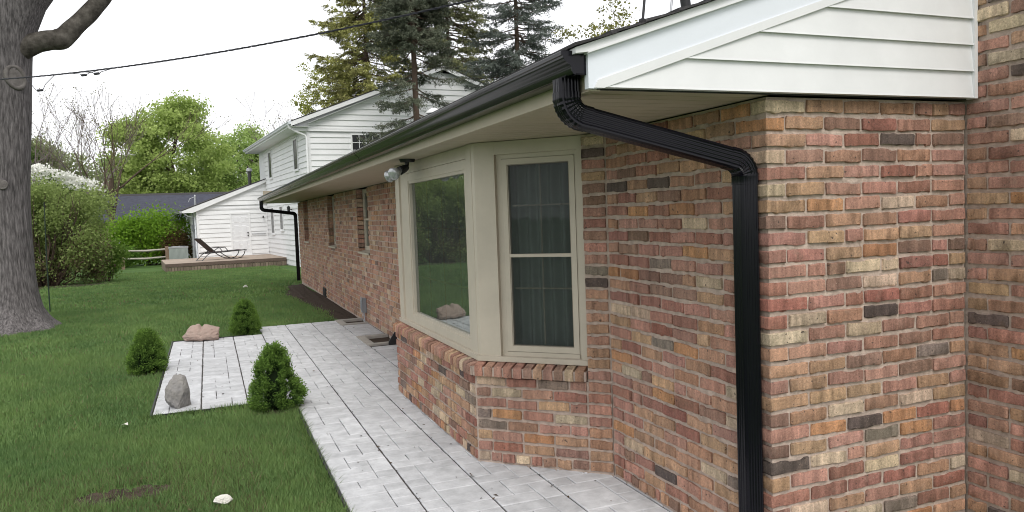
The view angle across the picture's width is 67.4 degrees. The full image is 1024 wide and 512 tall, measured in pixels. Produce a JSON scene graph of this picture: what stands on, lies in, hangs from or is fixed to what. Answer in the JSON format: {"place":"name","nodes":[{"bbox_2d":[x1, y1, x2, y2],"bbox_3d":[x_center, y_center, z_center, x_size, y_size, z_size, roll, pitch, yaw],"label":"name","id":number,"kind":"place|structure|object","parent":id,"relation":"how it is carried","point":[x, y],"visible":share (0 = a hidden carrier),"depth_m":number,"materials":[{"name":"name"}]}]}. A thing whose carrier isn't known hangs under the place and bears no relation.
{"place":"outdoors","nodes":[
{"label":"outdoors","id":0,"kind":"place"},
{"bbox_2d":[0,257,364,511],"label":"lawn","id":1,"kind":"structure","parent":0,"point":[137,268],"depth_m":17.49,"materials":[{"name":"plant"}]},
{"bbox_2d":[31,142,63,188],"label":"spring tree","id":2,"kind":"object","parent":1,"relation":"on","point":[33,157],"visible":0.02,"depth_m":59.34,"materials":[{"name":"green plant"}]},
{"bbox_2d":[44,202,50,311],"bbox_3d":[-8.631,0.064,14.261,0.052,2.130,0.025,-3,4,-21],"label":"garden stake","id":3,"kind":"object","parent":1,"relation":"on","point":[46,259],"visible":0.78,"depth_m":14.25,"materials":[{"name":"black plastic"}]},
{"bbox_2d":[0,0,111,336],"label":"tree","id":4,"kind":"object","parent":1,"relation":"on","point":[24,41],"visible":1,"depth_m":11.81,"materials":[{"name":"grey plant"}]},
{"bbox_2d":[31,83,86,189],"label":"bare tree","id":5,"kind":"object","parent":1,"relation":"on","point":[49,151],"visible":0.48,"depth_m":52.60,"materials":[{"name":"brown plant"}]},
{"bbox_2d":[31,163,106,234],"bbox_3d":[-17.496,-1.287,29.097,3.920,4.489,3.290,-3,4,-21],"label":"flowering dogwood","id":6,"kind":"object","parent":1,"relation":"on","point":[70,179],"visible":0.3,"depth_m":28.64,"materials":[{"name":"white plant"}]},
{"bbox_2d":[38,283,113,288],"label":"leaf mulch","id":7,"kind":"object","parent":1,"relation":"on","point":[91,284],"visible":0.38,"depth_m":23.64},
{"bbox_2d":[31,172,127,286],"bbox_3d":[-14.617,-0.848,23.789,4.904,3.777,2.899,-3,4,-21],"label":"bush","id":8,"kind":"object","parent":1,"relation":"on","point":[67,250],"visible":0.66,"depth_m":23.72,"materials":[{"name":"green plant"}]},
{"bbox_2d":[31,134,130,194],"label":"spring tree","id":9,"kind":"object","parent":1,"relation":"on","point":[85,167],"visible":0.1,"depth_m":62.13,"materials":[{"name":"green plant"}]},
{"bbox_2d":[32,88,150,197],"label":"bare tree","id":10,"kind":"object","parent":1,"relation":"on","point":[117,166],"visible":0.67,"depth_m":54.34,"materials":[{"name":"brown plant"}]},
{"bbox_2d":[88,237,132,281],"bbox_3d":[-13.618,0.072,25.753,1.292,1.694,1.550,0,4,32],"label":"shrub","id":11,"kind":"object","parent":1,"relation":"on","point":[118,256],"visible":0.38,"depth_m":25.74,"materials":[{"name":"green plant"}]},
{"bbox_2d":[76,246,168,271],"bbox_3d":[-18.714,0.189,36.970,4.185,1.130,0.182,-4,4,-36],"label":"rail fence","id":12,"kind":"object","parent":1,"relation":"on","point":[166,249],"visible":0.3,"depth_m":37.64,"materials":[{"name":"brown wood"}]},
{"bbox_2d":[66,481,183,505],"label":"bare soil","id":13,"kind":"structure","parent":1,"relation":"on","point":[109,493],"depth_m":4.53,"materials":[{"name":"brown soil"}]},
{"bbox_2d":[32,192,225,261],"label":"dark roof house","id":14,"kind":"structure","parent":1,"relation":"on","point":[128,201],"depth_m":54.58,"materials":[{"name":"grey stone"}]},
{"bbox_2d":[90,151,167,193],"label":"spring tree","id":15,"kind":"object","parent":1,"relation":"on","point":[99,162],"visible":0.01,"depth_m":68.30,"materials":[{"name":"green plant"}]},
{"bbox_2d":[117,244,142,268],"bbox_3d":[-19.513,-0.028,38.230,2.085,1.370,1.328,-3,4,-21],"label":"shrub","id":16,"kind":"object","parent":1,"relation":"on","point":[134,255],"visible":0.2,"depth_m":38.31,"materials":[{"name":"green plant"}]},
{"bbox_2d":[32,82,231,239],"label":"bare tree","id":17,"kind":"object","parent":1,"relation":"on","point":[110,185],"visible":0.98,"depth_m":47.87,"materials":[{"name":"grey plant"}]},
{"bbox_2d":[96,200,190,265],"bbox_3d":[-19.319,-1.219,40.606,5.191,3.519,5.237,0,4,37],"label":"spreading shrub","id":18,"kind":"object","parent":1,"relation":"on","point":[139,231],"visible":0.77,"depth_m":39.85,"materials":[{"name":"green plant"}]},
{"bbox_2d":[95,89,243,193],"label":"spring tree","id":19,"kind":"object","parent":1,"relation":"on","point":[173,113],"visible":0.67,"depth_m":65.78,"materials":[{"name":"green plant"}]},
{"bbox_2d":[158,227,192,259],"bbox_3d":[-17.522,-0.522,40.126,1.652,2.017,1.612,-2,3,10],"label":"brown shrub","id":20,"kind":"object","parent":1,"relation":"on","point":[177,238],"visible":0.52,"depth_m":39.97,"materials":[{"name":"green plant"}]},
{"bbox_2d":[168,246,188,258],"bbox_3d":[-16.377,0.041,37.780,1.000,1.050,1.000,-3,4,-21],"label":"air conditioner","id":21,"kind":"object","parent":1,"relation":"on","point":[178,252],"visible":0.68,"depth_m":37.38,"materials":[{"name":"metal"}]},
{"bbox_2d":[213,494,232,503],"bbox_3d":[-1.612,1.353,4.287,0.105,0.050,0.076,-3,4,-21],"label":"white stone","id":22,"kind":"object","parent":1,"relation":"on","point":[222,498],"visible":0.97,"depth_m":4.26,"materials":[{"name":"white stone"}]},
{"bbox_2d":[161,254,286,271],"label":"wooden deck","id":23,"kind":"structure","parent":1,"relation":"on","point":[187,264],"depth_m":33.86,"materials":[{"name":"brown wood"}]},
{"bbox_2d":[194,238,246,260],"bbox_3d":[-13.238,-0.353,34.898,2.203,1.038,0.642,-5,5,-44],"label":"chaise lounge","id":24,"kind":"object","parent":23,"relation":"on","point":[203,244],"visible":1,"depth_m":34.57,"materials":[{"name":"metal"}]},
{"bbox_2d":[182,119,269,190],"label":"spring tree","id":25,"kind":"object","parent":1,"relation":"on","point":[239,179],"visible":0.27,"depth_m":74.44,"materials":[{"name":"green plant"}]},
{"bbox_2d":[236,92,301,166],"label":"bare tree","id":26,"kind":"object","parent":1,"relation":"on","point":[264,119],"visible":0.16,"depth_m":51.25,"materials":[{"name":"brown plant"}]},
{"bbox_2d":[257,408,291,415],"bbox_3d":[-1.972,1.286,6.404,0.400,0.030,0.393,-3,4,-21],"label":"soil ring","id":27,"kind":"object","parent":1,"relation":"on","point":[274,411],"visible":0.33,"depth_m":6.33,"materials":[{"name":"brown soil"}]},
{"bbox_2d":[245,340,310,413],"bbox_3d":[-1.958,1.012,6.390,0.528,0.644,0.490,-3,4,-21],"label":"dwarf evergreen","id":28,"kind":"object","parent":27,"relation":"on","point":[272,376],"visible":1,"depth_m":6.30,"materials":[{"name":"green plant"}]},
{"bbox_2d":[286,284,357,318],"bbox_3d":[-4.160,0.851,15.640,0.795,0.080,8.442,-3,4,-21],"label":"mulch bed","id":29,"kind":"object","parent":1,"relation":"on","point":[304,293],"visible":0.8,"depth_m":14.62,"materials":[{"name":"brown soil"}]},
{"bbox_2d":[290,62,363,115],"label":"spring tree","id":30,"kind":"object","parent":1,"relation":"on","point":[305,105],"visible":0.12,"depth_m":47.85,"materials":[{"name":"green plant"}]},
{"bbox_2d":[171,66,485,266],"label":"white house","id":31,"kind":"structure","parent":1,"relation":"on","point":[287,152],"depth_m":33.37,"materials":[{"name":"white wood"}]},
{"bbox_2d":[231,214,249,254],"bbox_3d":[-13.442,-1.072,38.078,0.800,2.030,0.090,-4,4,-26],"label":"door","id":32,"kind":"structure","parent":31,"relation":"in","point":[245,230],"depth_m":38.09,"materials":[{"name":"wood"}]},
{"bbox_2d":[268,151,272,179],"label":"window","id":33,"kind":"structure","parent":31,"relation":"in","point":[270,169],"depth_m":36.91,"materials":[{"name":"white"}]},
{"bbox_2d":[270,207,275,234],"bbox_3d":[-11.586,-1.695,37.187,0.085,1.340,0.940,-4,4,-26],"label":"window","id":34,"kind":"structure","parent":31,"relation":"in","point":[272,215],"depth_m":37.18,"materials":[{"name":"white"}]},
{"bbox_2d":[279,205,284,231],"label":"window","id":35,"kind":"structure","parent":31,"relation":"in","point":[281,216],"depth_m":34.98,"materials":[{"name":"white"}]},
{"bbox_2d":[292,137,298,171],"bbox_3d":[-8.834,-4.126,31.353,0.085,1.340,0.900,-4,4,-26],"label":"window","id":36,"kind":"structure","parent":31,"relation":"in","point":[294,141],"depth_m":31.33,"materials":[{"name":"white"}]},
{"bbox_2d":[350,133,380,151],"bbox_3d":[-5.755,-4.311,30.346,1.260,1.040,0.085,-4,4,-26],"label":"window","id":37,"kind":"structure","parent":31,"relation":"in","point":[355,145],"depth_m":30.17,"materials":[{"name":"white"}]},
{"bbox_2d":[335,318,367,325],"bbox_3d":[-2.401,1.028,11.481,0.400,0.112,0.590,-3,4,-21],"label":"window well","id":38,"kind":"object","parent":1,"relation":"on","point":[351,321],"depth_m":11.58,"materials":[{"name":"concrete"}]},
{"bbox_2d":[302,0,421,113],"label":"pine tree","id":39,"kind":"object","parent":1,"relation":"on","point":[352,73],"visible":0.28,"depth_m":43.07,"materials":[{"name":"green plant"}]},
{"bbox_2d":[356,333,389,345],"bbox_3d":[-1.703,1.104,9.721,0.400,0.112,0.760,-3,4,-21],"label":"window well","id":40,"kind":"object","parent":1,"relation":"on","point":[376,340],"depth_m":9.81,"materials":[{"name":"concrete"}]},
{"bbox_2d":[357,0,467,145],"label":"spruce tree","id":41,"kind":"object","parent":1,"relation":"on","point":[414,29],"visible":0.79,"depth_m":26.57,"materials":[{"name":"green plant"}]},
{"bbox_2d":[392,0,498,82],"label":"pine tree","id":42,"kind":"object","parent":1,"relation":"on","point":[460,17],"visible":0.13,"depth_m":43.15,"materials":[{"name":"green plant"}]},
{"bbox_2d":[456,0,564,90],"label":"spruce tree","id":43,"kind":"object","parent":1,"relation":"on","point":[502,67],"visible":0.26,"depth_m":28.30,"materials":[{"name":"green plant"}]},
{"bbox_2d":[549,0,639,45],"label":"spring tree","id":44,"kind":"object","parent":1,"relation":"on","point":[609,27],"visible":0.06,"depth_m":40.41,"materials":[{"name":"green plant"}]},
{"bbox_2d":[258,0,1023,511],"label":"brick house","id":45,"kind":"structure","parent":1,"relation":"on","point":[796,240],"depth_m":3.45,"materials":[{"name":"red brick"}]},
{"bbox_2d":[303,201,309,242],"bbox_3d":[-4.686,-0.790,17.755,0.172,0.965,0.854,-3,4,-21],"label":"window","id":46,"kind":"structure","parent":45,"relation":"in","point":[305,211],"depth_m":18.13,"materials":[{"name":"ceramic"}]},
{"bbox_2d":[327,196,335,247],"bbox_3d":[-3.257,-0.635,14.152,0.172,0.965,0.854,-3,4,-21],"label":"window","id":47,"kind":"structure","parent":45,"relation":"in","point":[331,231],"depth_m":14.52,"materials":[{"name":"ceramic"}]},
{"bbox_2d":[355,189,369,254],"bbox_3d":[-2.133,-0.512,11.319,0.172,0.965,0.854,-3,4,-21],"label":"window","id":48,"kind":"structure","parent":45,"relation":"in","point":[359,193],"depth_m":11.68,"materials":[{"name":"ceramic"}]},
{"bbox_2d":[360,297,366,321],"bbox_3d":[-2.201,0.806,11.384,0.075,0.392,0.112,-3,4,-21],"label":"electrical box","id":49,"kind":"object","parent":45,"relation":"attached to","point":[363,307],"visible":0.91,"depth_m":11.34,"materials":[{"name":"metal"}]},
{"bbox_2d":[384,159,414,182],"bbox_3d":[-0.868,-0.659,5.936,0.230,0.169,0.336,-3,4,-21],"label":"floodlight","id":50,"kind":"object","parent":45,"relation":"attached to","point":[391,175],"visible":1,"depth_m":5.85,"materials":[{"name":"white plastic"}]},
{"bbox_2d":[405,159,472,349],"bbox_3d":[-0.533,-0.036,5.660,0.066,1.228,1.611,-3,4,-21],"label":"picture window","id":51,"kind":"structure","parent":45,"relation":"in","point":[460,336],"depth_m":5.71,"materials":[{"name":"wood"}]},
{"bbox_2d":[415,174,469,332],"bbox_3d":[-0.465,-0.050,5.764,0.066,1.260,1.850,-3,4,-21],"label":"window glass","id":52,"kind":"object","parent":51,"relation":"attached to","point":[451,248],"visible":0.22,"depth_m":5.86,"materials":[{"name":"glass"}]},
{"bbox_2d":[501,155,579,353],"bbox_3d":[0.178,-0.004,4.665,0.468,1.184,0.051,-1,4,23],"label":"double hung window","id":53,"kind":"structure","parent":45,"relation":"in","point":[505,163],"depth_m":4.67,"materials":[{"name":"wood"}]},
{"bbox_2d":[510,162,573,345],"bbox_3d":[0.228,-0.008,4.769,0.560,1.240,0.065,-1,4,23],"label":"curtain","id":54,"kind":"object","parent":45,"relation":"hanging from","point":[526,239],"depth_m":4.79,"materials":[{"name":"grey fabric"}]},
{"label":"soil ring","id":55,"kind":"structure","parent":1,"relation":"on","visible":0},
{"bbox_2d":[123,327,170,376],"bbox_3d":[-3.884,1.029,8.166,0.470,0.558,0.504,-3,4,-21],"label":"dwarf evergreen","id":56,"kind":"object","parent":55,"relation":"on","point":[146,354],"visible":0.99,"depth_m":8.08,"materials":[{"name":"green plant"}]},
{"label":"soil ring","id":57,"kind":"structure","parent":1,"relation":"on","visible":0},
{"bbox_2d":[227,298,262,335],"bbox_3d":[-3.728,0.864,10.689,0.494,0.575,0.472,-3,4,-21],"label":"dwarf evergreen","id":58,"kind":"object","parent":57,"relation":"on","point":[245,317],"visible":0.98,"depth_m":10.61,"materials":[{"name":"green plant"}]},
{"bbox_2d":[0,0,474,91],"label":"service cable","id":59,"kind":"object","parent":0,"point":[324,32],"visible":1,"depth_m":8.75,"materials":[{"name":"black rubber"}]},
{"bbox_2d":[32,0,702,176],"label":"sky","id":60,"kind":"structure","parent":0,"point":[128,32],"materials":[{"name":"white"}]},
{"bbox_2d":[150,321,672,511],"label":"patio","id":61,"kind":"structure","parent":0,"point":[437,468],"depth_m":5.46,"materials":[{"name":"grey stone"}]},
{"bbox_2d":[165,374,190,408],"bbox_3d":[-2.828,1.148,6.523,0.177,0.290,0.221,1,5,43],"label":"boulder","id":62,"kind":"object","parent":61,"relation":"on","point":[177,392],"visible":1,"depth_m":6.47,"materials":[{"name":"grey stone"}]},
{"bbox_2d":[182,324,219,340],"bbox_3d":[-4.130,1.015,10.208,0.476,0.227,0.314,-3,3,-13],"label":"boulder","id":63,"kind":"object","parent":61,"relation":"on","point":[197,332],"visible":1,"depth_m":10.11,"materials":[{"name":"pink stone"}]},
{"bbox_2d":[5,322,645,511],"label":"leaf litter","id":64,"kind":"object","parent":61,"relation":"on","point":[284,412],"visible":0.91,"depth_m":5.89,"materials":[{"name":"brown plant"}]}
]}

